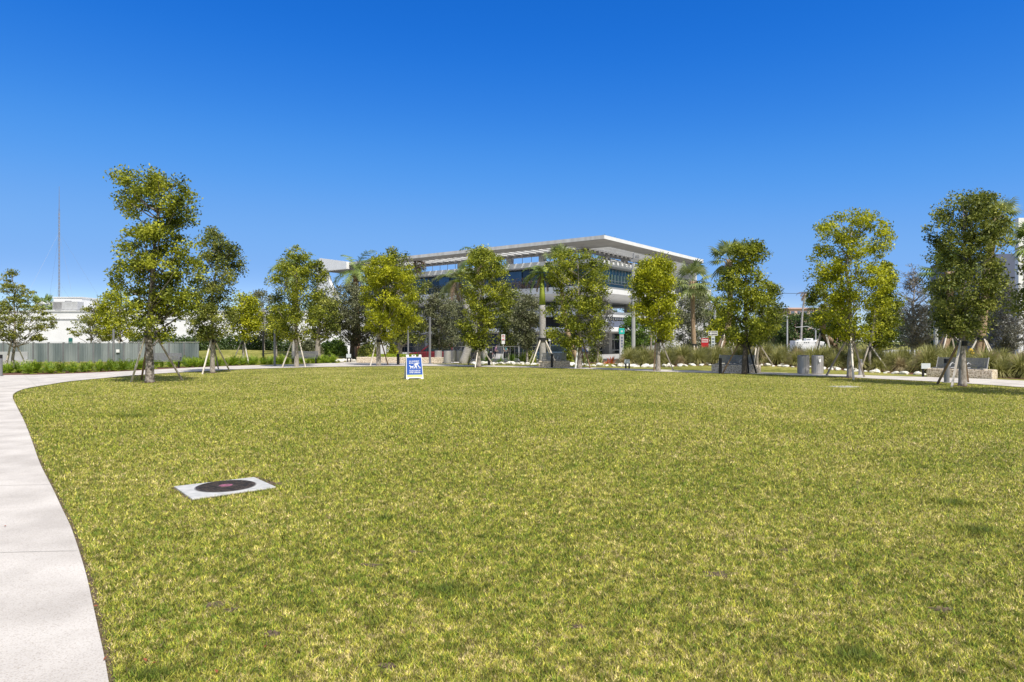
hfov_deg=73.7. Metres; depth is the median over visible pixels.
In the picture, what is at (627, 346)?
shrub
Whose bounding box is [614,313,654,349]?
background tree
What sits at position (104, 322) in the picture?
background tree
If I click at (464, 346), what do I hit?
railing fence
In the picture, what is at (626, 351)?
grass clump
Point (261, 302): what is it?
background tree
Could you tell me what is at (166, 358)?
metal bench
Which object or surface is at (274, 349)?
lamp post
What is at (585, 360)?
bromeliad
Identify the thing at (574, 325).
shade tree
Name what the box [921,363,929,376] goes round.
plaque sign
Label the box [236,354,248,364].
fern shrub
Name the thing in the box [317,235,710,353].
garage building
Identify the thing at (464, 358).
royal palm
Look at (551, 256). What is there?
cabbage palm
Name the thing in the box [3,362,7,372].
fern shrub
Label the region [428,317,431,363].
lamp post
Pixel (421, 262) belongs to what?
cabbage palm
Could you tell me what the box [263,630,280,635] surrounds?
soil patch
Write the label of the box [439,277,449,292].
window
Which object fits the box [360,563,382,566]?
soil patch
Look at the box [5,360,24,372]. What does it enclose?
fern shrub
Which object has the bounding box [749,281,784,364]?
background tree
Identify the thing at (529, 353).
shrub
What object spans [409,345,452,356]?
parked car
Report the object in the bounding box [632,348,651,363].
grass clump
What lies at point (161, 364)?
fern shrub
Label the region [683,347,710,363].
grass clump
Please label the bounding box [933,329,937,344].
sign
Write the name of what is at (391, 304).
shade tree
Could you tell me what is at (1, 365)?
bollard
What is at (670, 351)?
grass clump
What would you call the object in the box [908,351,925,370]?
grass clump
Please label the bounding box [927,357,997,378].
stone bench
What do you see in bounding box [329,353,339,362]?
fern shrub
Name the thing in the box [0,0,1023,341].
sky
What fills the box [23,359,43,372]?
fern shrub
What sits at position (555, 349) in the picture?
parked car
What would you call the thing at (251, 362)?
fern shrub
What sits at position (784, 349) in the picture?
grass clump
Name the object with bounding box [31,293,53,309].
cabbage palm
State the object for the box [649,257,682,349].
background tree
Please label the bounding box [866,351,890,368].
grass clump
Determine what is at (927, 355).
grass clump
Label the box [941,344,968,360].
grass clump
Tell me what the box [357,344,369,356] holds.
shrub
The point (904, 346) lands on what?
railing fence
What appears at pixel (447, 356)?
trash can
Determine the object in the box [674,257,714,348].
cabbage palm
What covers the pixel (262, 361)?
fern shrub
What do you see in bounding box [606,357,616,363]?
bromeliad
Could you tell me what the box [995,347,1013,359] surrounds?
grass clump
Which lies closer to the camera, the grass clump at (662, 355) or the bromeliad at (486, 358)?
the grass clump at (662, 355)
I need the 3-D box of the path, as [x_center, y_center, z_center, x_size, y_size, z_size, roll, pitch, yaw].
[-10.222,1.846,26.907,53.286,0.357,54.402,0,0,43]
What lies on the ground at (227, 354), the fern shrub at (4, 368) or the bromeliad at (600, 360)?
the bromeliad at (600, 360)
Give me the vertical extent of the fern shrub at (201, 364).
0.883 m
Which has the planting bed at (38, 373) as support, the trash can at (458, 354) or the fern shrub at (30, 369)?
the fern shrub at (30, 369)
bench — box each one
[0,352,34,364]
[153,353,181,367]
[292,351,317,363]
[539,352,569,366]
[711,354,760,372]
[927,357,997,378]
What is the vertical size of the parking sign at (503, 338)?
2.757 m
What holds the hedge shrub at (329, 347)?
on the ground at (227, 354)
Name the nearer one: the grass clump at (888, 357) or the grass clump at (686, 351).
the grass clump at (888, 357)
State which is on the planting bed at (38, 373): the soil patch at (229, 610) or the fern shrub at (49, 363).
the fern shrub at (49, 363)
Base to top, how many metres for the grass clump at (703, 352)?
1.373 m
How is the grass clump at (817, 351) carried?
on the grass bed at (1014, 377)
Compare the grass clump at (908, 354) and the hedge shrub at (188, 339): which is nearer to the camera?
the grass clump at (908, 354)
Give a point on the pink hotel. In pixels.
(795, 310)
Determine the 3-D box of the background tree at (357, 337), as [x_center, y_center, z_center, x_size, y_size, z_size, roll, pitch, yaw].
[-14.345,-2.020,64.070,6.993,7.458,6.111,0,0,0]
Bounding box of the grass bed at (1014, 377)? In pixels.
[647,360,1023,378]
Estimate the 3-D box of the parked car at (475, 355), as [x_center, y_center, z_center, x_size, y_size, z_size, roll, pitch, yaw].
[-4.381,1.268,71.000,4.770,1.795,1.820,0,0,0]
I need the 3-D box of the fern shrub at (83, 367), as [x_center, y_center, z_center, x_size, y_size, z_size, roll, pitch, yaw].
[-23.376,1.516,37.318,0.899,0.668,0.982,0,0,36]
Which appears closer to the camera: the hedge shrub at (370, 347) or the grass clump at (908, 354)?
the grass clump at (908, 354)
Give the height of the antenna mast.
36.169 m
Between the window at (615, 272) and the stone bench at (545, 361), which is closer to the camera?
the stone bench at (545, 361)
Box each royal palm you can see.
[267,253,314,355]
[332,249,376,356]
[431,264,486,360]
[457,246,509,363]
[521,262,559,362]
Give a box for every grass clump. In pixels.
[612,346,636,362]
[617,349,637,363]
[632,346,653,364]
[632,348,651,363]
[636,353,650,365]
[647,348,672,365]
[663,351,673,363]
[665,347,673,362]
[666,343,692,363]
[669,346,693,362]
[674,355,687,363]
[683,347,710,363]
[685,349,709,363]
[686,346,710,362]
[704,344,728,362]
[704,349,723,363]
[724,345,760,361]
[726,347,749,363]
[748,346,766,362]
[752,349,766,364]
[759,340,780,361]
[763,349,788,363]
[764,348,787,364]
[769,345,792,357]
[775,342,791,356]
[782,350,802,365]
[784,346,806,364]
[789,343,803,357]
[802,348,814,354]
[809,345,830,363]
[820,345,833,362]
[824,347,855,366]
[824,350,846,368]
[841,351,873,369]
[843,343,888,363]
[844,346,857,363]
[865,355,890,372]
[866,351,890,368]
[876,347,888,359]
[884,350,896,366]
[885,348,915,370]
[890,356,911,371]
[892,346,914,363]
[902,342,943,373]
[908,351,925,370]
[911,343,936,362]
[915,343,943,361]
[917,357,936,371]
[937,343,949,354]
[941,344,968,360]
[957,345,1012,375]
[966,347,977,357]
[984,354,1013,376]
[992,360,1018,377]
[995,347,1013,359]
[1004,352,1023,377]
[1011,363,1023,378]
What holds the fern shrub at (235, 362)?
on the planting bed at (38, 373)
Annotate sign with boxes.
[501,334,504,362]
[619,328,623,362]
[624,359,629,367]
[701,338,707,347]
[708,331,717,346]
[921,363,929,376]
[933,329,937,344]
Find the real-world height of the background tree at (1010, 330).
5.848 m
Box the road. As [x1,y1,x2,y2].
[471,359,617,362]
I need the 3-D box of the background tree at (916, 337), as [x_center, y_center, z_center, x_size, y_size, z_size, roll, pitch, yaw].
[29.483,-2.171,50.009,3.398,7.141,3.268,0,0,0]
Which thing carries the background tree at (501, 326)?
on the ground at (227, 354)
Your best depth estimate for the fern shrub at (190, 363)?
44.10 m
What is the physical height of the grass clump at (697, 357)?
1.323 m
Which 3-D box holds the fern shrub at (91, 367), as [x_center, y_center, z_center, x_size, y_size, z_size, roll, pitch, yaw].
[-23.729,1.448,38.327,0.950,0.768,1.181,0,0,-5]
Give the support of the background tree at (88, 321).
on the ground at (227, 354)
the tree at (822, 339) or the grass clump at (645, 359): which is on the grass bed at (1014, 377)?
the grass clump at (645, 359)
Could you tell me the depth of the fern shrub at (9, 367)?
36.14 m
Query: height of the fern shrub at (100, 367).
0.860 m
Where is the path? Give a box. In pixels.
[0,361,1023,681]
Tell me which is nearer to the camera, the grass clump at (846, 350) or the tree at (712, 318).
the grass clump at (846, 350)
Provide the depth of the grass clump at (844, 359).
39.63 m
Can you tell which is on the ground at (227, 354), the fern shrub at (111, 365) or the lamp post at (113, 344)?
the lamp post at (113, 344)
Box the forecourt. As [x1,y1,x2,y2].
[402,350,914,358]
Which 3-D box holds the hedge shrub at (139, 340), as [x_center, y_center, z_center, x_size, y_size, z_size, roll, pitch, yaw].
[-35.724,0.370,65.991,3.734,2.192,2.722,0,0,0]
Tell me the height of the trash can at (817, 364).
0.975 m
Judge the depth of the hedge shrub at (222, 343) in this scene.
69.57 m
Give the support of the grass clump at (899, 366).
on the grass bed at (1014, 377)
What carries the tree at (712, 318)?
on the forecourt
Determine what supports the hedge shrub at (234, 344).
on the ground at (227, 354)
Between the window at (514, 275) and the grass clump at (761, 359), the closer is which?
the grass clump at (761, 359)
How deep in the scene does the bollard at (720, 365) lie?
35.33 m
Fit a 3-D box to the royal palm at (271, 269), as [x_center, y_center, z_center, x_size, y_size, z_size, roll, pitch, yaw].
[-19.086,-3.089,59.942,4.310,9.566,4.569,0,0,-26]
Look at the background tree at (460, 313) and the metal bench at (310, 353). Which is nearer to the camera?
the metal bench at (310, 353)
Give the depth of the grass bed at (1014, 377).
38.78 m
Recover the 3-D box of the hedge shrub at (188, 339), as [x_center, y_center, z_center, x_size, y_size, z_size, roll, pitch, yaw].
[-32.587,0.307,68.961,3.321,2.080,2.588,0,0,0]
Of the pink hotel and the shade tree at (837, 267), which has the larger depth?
the pink hotel
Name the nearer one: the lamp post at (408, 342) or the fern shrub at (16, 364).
the fern shrub at (16, 364)
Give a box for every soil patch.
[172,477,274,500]
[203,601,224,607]
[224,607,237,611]
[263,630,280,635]
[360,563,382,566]
[378,662,398,668]
[572,624,584,628]
[703,571,727,577]
[926,606,952,612]
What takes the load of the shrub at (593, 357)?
on the ground at (227, 354)
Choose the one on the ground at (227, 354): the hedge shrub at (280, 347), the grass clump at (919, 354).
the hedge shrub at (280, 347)
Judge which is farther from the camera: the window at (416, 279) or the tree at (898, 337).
the window at (416, 279)
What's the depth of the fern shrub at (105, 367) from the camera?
38.89 m
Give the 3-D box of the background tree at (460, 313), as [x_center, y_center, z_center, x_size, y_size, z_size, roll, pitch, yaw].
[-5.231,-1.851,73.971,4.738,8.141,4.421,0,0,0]
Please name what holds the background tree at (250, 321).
on the planting bed at (38, 373)
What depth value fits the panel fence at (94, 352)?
52.00 m
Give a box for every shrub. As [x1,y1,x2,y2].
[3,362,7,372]
[4,363,18,372]
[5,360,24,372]
[22,366,36,373]
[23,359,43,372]
[32,362,45,372]
[39,361,59,373]
[41,360,53,369]
[52,360,70,372]
[66,360,79,372]
[76,364,90,371]
[80,360,95,370]
[91,359,108,371]
[102,363,116,370]
[105,359,120,370]
[116,358,132,370]
[127,363,137,369]
[128,336,154,342]
[134,357,142,369]
[157,333,186,342]
[158,360,167,367]
[181,334,206,350]
[182,358,198,366]
[191,357,203,366]
[197,357,209,366]
[199,336,229,350]
[215,360,224,365]
[220,332,241,349]
[227,356,239,365]
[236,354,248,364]
[239,334,272,350]
[246,355,257,364]
[257,357,268,364]
[264,354,276,363]
[267,338,284,350]
[277,356,283,363]
[283,335,304,351]
[283,356,293,363]
[298,338,323,354]
[321,340,342,355]
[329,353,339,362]
[332,337,347,355]
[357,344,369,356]
[360,341,375,353]
[386,342,398,354]
[524,350,536,363]
[561,348,574,361]
[587,346,601,363]
[621,339,630,357]
[660,340,679,352]
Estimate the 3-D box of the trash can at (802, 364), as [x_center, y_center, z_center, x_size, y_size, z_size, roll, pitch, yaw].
[15.023,1.212,35.204,0.583,0.975,0.583,0,0,0]
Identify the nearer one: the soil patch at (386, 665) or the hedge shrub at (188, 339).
the soil patch at (386, 665)
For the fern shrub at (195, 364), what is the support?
on the planting bed at (38, 373)
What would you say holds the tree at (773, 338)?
on the forecourt
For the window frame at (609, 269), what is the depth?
116.20 m
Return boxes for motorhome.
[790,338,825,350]
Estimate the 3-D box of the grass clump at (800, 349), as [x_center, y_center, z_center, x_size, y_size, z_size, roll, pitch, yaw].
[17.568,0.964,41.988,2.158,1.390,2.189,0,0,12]
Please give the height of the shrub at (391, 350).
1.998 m
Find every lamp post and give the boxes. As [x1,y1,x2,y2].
[112,329,114,361]
[261,331,263,363]
[273,329,275,365]
[407,326,408,354]
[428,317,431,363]
[610,253,638,348]
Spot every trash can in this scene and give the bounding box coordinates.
[435,350,441,356]
[444,351,450,362]
[450,350,455,361]
[456,350,462,361]
[797,355,808,373]
[811,355,823,373]
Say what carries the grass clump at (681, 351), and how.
on the grass bed at (1014, 377)
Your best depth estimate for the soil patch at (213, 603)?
4.41 m
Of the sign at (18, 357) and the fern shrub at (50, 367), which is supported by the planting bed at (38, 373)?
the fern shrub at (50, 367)
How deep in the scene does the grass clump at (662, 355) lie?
45.23 m
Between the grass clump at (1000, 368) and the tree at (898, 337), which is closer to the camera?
the grass clump at (1000, 368)
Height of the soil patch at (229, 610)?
0.001 m
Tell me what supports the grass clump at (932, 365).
on the grass bed at (1014, 377)
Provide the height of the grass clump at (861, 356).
1.436 m
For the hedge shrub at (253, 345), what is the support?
on the ground at (227, 354)
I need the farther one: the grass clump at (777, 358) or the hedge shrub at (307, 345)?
the hedge shrub at (307, 345)
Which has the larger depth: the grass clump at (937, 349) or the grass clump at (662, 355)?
the grass clump at (662, 355)
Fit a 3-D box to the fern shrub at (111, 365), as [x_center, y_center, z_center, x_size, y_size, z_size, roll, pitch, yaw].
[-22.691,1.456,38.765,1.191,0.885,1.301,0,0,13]
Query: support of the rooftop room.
on the white building at (60, 333)
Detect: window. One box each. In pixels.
[415,279,427,293]
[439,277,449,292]
[506,271,521,288]
[595,268,635,288]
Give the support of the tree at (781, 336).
on the forecourt
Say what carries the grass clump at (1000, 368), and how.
on the grass bed at (1014, 377)
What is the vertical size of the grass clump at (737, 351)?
2.198 m
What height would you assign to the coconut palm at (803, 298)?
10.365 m
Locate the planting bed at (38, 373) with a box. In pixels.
[3,362,318,374]
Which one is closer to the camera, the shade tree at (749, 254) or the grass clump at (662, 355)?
the shade tree at (749, 254)
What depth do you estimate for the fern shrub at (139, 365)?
40.47 m
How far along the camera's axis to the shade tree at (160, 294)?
27.56 m
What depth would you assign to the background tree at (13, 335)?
40.77 m
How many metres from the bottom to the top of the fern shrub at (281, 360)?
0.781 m
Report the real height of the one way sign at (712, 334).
2.671 m
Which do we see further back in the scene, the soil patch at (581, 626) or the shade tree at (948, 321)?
the shade tree at (948, 321)
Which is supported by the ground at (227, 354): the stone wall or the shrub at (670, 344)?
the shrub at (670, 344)
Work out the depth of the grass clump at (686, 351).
46.01 m
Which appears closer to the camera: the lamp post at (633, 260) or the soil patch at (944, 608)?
the soil patch at (944, 608)
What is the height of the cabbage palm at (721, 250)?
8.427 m
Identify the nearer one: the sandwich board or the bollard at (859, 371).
the sandwich board
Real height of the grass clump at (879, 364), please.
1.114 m
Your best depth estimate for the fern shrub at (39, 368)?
36.38 m
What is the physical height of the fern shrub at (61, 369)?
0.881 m
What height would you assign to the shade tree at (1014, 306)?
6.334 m
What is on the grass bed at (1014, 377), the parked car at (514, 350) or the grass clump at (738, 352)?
the grass clump at (738, 352)
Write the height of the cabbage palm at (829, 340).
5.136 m
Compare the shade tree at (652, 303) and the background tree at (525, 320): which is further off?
the background tree at (525, 320)
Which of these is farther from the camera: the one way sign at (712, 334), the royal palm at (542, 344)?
the one way sign at (712, 334)
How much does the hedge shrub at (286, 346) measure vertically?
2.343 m
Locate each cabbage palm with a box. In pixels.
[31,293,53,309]
[412,261,425,274]
[542,243,579,360]
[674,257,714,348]
[696,294,720,326]
[708,239,742,353]
[801,289,839,353]
[913,245,985,349]
[971,196,1023,356]
[1002,221,1023,260]
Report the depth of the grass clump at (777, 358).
41.28 m
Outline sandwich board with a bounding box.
[404,355,423,378]
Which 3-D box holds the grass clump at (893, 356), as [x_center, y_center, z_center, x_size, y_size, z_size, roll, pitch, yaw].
[21.089,1.107,37.136,2.258,1.490,2.098,0,0,-18]
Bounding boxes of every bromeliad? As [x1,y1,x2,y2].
[481,350,497,361]
[505,352,517,362]
[514,350,529,362]
[582,352,590,363]
[596,354,606,362]
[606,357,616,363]
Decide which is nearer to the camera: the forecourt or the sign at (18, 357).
the sign at (18, 357)
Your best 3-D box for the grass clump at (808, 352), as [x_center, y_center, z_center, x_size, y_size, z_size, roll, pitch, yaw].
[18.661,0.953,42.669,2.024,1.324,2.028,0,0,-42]
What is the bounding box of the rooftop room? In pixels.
[52,297,98,309]
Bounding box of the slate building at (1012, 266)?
[931,218,1023,357]
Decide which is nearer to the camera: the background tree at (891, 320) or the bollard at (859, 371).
the bollard at (859, 371)
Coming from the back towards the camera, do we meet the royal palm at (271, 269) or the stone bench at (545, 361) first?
the royal palm at (271, 269)
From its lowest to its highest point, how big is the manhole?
0.084 m
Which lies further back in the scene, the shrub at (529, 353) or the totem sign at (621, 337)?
the totem sign at (621, 337)
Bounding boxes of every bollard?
[0,355,2,375]
[397,354,399,364]
[718,358,722,373]
[858,359,861,374]
[942,359,950,382]
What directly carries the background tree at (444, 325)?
on the ground at (227, 354)
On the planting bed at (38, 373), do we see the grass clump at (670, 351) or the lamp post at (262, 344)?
the lamp post at (262, 344)
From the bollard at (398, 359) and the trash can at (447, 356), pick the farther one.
the trash can at (447, 356)
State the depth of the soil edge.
4.68 m
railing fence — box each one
[386,346,537,362]
[889,345,934,351]
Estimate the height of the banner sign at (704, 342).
2.123 m
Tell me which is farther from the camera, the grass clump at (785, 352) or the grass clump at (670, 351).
the grass clump at (670, 351)
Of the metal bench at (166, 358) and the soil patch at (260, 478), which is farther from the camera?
the metal bench at (166, 358)
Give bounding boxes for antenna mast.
[22,209,92,303]
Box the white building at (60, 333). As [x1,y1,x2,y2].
[0,310,389,353]
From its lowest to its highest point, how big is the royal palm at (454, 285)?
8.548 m
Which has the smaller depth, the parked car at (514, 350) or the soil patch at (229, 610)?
the soil patch at (229, 610)
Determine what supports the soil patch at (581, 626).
on the ground at (227, 354)
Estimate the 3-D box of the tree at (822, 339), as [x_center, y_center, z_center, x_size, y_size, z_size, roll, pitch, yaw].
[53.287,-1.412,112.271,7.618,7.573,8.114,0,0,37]
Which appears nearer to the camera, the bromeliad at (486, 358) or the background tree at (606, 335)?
the bromeliad at (486, 358)
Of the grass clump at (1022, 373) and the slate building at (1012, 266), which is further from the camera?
the slate building at (1012, 266)
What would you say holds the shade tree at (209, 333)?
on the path
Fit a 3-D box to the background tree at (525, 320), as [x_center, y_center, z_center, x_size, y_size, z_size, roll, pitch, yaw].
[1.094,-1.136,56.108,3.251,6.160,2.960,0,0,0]
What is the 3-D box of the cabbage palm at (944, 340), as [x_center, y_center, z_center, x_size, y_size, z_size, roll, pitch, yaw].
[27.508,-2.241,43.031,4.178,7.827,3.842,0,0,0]
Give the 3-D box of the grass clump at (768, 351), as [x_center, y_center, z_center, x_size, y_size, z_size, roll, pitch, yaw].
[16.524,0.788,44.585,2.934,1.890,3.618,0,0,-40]
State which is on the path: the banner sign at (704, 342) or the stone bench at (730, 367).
the stone bench at (730, 367)
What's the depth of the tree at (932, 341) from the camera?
89.14 m
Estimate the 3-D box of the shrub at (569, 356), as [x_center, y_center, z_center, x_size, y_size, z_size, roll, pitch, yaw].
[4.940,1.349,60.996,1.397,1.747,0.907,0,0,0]
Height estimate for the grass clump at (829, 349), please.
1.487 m
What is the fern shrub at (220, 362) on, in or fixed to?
on the planting bed at (38, 373)
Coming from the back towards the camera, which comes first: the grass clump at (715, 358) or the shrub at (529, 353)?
the shrub at (529, 353)
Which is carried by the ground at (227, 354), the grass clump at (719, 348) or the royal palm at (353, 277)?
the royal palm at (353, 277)
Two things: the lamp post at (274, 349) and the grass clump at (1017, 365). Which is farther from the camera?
the lamp post at (274, 349)
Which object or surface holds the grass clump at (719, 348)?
on the grass bed at (1014, 377)
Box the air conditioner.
[53,301,83,309]
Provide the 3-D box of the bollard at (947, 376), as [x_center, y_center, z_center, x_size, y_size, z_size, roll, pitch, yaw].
[17.739,1.210,27.857,0.300,0.980,0.292,0,0,0]
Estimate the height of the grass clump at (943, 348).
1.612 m
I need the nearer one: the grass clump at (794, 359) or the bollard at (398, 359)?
the grass clump at (794, 359)
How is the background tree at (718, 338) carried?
on the ground at (227, 354)
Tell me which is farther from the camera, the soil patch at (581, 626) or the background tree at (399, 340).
the background tree at (399, 340)
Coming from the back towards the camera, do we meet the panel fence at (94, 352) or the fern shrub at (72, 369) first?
the panel fence at (94, 352)
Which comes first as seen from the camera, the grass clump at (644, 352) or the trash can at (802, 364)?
the trash can at (802, 364)
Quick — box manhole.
[174,477,274,499]
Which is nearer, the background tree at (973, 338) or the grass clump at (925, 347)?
the grass clump at (925, 347)
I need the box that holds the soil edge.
[13,366,357,681]
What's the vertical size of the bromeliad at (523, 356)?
1.416 m
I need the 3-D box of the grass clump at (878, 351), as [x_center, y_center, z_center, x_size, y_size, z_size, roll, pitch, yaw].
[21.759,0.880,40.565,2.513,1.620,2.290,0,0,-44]
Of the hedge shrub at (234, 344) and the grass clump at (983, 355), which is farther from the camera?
the hedge shrub at (234, 344)
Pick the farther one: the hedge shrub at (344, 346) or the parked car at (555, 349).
the hedge shrub at (344, 346)
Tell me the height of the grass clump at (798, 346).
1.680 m
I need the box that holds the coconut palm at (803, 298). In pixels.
[796,291,809,339]
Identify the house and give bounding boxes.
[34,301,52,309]
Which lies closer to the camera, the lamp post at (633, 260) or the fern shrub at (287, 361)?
the fern shrub at (287, 361)
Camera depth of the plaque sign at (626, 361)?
42.22 m
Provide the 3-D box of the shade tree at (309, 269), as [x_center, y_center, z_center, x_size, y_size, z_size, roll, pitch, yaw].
[-14.855,-2.294,45.634,4.116,8.107,6.257,0,0,-43]
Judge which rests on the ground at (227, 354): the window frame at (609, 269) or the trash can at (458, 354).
the trash can at (458, 354)
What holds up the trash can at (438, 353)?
on the path
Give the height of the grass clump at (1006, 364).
1.464 m
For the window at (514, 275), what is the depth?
118.70 m
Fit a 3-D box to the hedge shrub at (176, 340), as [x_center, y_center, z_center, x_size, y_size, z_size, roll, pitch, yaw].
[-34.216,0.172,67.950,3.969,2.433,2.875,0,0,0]
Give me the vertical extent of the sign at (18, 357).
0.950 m
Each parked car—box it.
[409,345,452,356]
[460,345,491,358]
[504,348,538,360]
[534,345,573,358]
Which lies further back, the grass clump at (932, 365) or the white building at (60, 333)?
the white building at (60, 333)
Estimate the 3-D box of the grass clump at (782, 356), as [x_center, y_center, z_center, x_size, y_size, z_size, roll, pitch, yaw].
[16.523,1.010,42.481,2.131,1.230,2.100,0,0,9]
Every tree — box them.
[0,269,58,365]
[65,295,114,342]
[92,284,140,342]
[102,163,211,382]
[184,225,248,373]
[226,289,264,361]
[249,288,278,349]
[262,244,333,366]
[262,304,290,355]
[306,287,342,356]
[328,280,381,358]
[358,252,422,365]
[360,246,432,353]
[420,291,463,349]
[446,288,483,348]
[454,244,514,367]
[491,287,524,360]
[506,290,538,361]
[540,246,613,367]
[581,292,616,362]
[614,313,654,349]
[624,251,683,370]
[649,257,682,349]
[672,283,717,348]
[703,308,743,344]
[704,315,731,348]
[708,237,789,373]
[748,324,781,347]
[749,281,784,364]
[774,311,815,348]
[803,207,897,379]
[809,315,861,346]
[858,260,906,369]
[858,302,910,350]
[892,263,937,354]
[907,303,939,348]
[917,187,1018,386]
[927,283,997,350]
[976,280,1023,351]
[997,256,1023,323]
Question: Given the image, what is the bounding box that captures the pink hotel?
[780,308,837,345]
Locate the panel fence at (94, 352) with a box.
[0,342,198,362]
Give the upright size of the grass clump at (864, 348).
1.873 m
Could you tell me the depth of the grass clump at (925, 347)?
39.71 m
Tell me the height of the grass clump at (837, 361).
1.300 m
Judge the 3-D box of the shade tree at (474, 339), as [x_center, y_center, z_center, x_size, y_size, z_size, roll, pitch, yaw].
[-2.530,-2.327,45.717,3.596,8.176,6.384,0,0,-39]
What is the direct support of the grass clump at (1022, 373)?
on the grass bed at (1014, 377)
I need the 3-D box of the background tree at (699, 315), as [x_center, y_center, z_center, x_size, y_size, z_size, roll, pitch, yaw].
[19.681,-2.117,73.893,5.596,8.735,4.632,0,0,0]
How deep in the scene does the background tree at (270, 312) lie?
51.74 m
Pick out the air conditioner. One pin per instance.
(67, 305)
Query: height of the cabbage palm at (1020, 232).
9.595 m
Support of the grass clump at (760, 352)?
on the grass bed at (1014, 377)
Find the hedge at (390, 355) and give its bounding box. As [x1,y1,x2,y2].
[368,354,417,356]
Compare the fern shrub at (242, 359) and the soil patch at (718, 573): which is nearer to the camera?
the soil patch at (718, 573)
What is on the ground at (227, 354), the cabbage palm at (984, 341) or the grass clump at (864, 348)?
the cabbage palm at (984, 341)
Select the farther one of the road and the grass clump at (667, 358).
the road
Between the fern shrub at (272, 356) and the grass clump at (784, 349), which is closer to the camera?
the grass clump at (784, 349)
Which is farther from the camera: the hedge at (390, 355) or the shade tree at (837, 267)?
the hedge at (390, 355)
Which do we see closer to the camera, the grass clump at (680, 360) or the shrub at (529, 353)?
the grass clump at (680, 360)
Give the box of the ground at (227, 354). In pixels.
[3,342,1023,681]
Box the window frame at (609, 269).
[599,269,627,285]
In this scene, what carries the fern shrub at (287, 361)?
on the planting bed at (38, 373)
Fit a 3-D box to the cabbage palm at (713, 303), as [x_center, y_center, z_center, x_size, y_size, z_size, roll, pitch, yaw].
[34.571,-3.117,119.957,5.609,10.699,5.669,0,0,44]
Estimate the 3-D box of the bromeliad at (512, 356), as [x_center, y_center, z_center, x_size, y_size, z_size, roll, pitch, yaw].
[0.091,1.481,60.227,1.608,1.219,1.870,0,0,41]
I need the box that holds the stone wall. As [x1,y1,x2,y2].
[356,357,443,362]
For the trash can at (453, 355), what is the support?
on the ground at (227, 354)
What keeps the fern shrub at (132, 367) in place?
on the planting bed at (38, 373)
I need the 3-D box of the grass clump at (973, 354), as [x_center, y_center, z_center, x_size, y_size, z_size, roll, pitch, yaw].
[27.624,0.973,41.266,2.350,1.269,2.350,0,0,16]
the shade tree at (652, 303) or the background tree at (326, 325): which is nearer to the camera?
the shade tree at (652, 303)
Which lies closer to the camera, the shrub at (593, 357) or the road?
the shrub at (593, 357)
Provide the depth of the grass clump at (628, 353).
46.52 m
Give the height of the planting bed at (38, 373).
0.182 m
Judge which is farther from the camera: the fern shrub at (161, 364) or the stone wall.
the stone wall
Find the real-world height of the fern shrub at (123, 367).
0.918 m

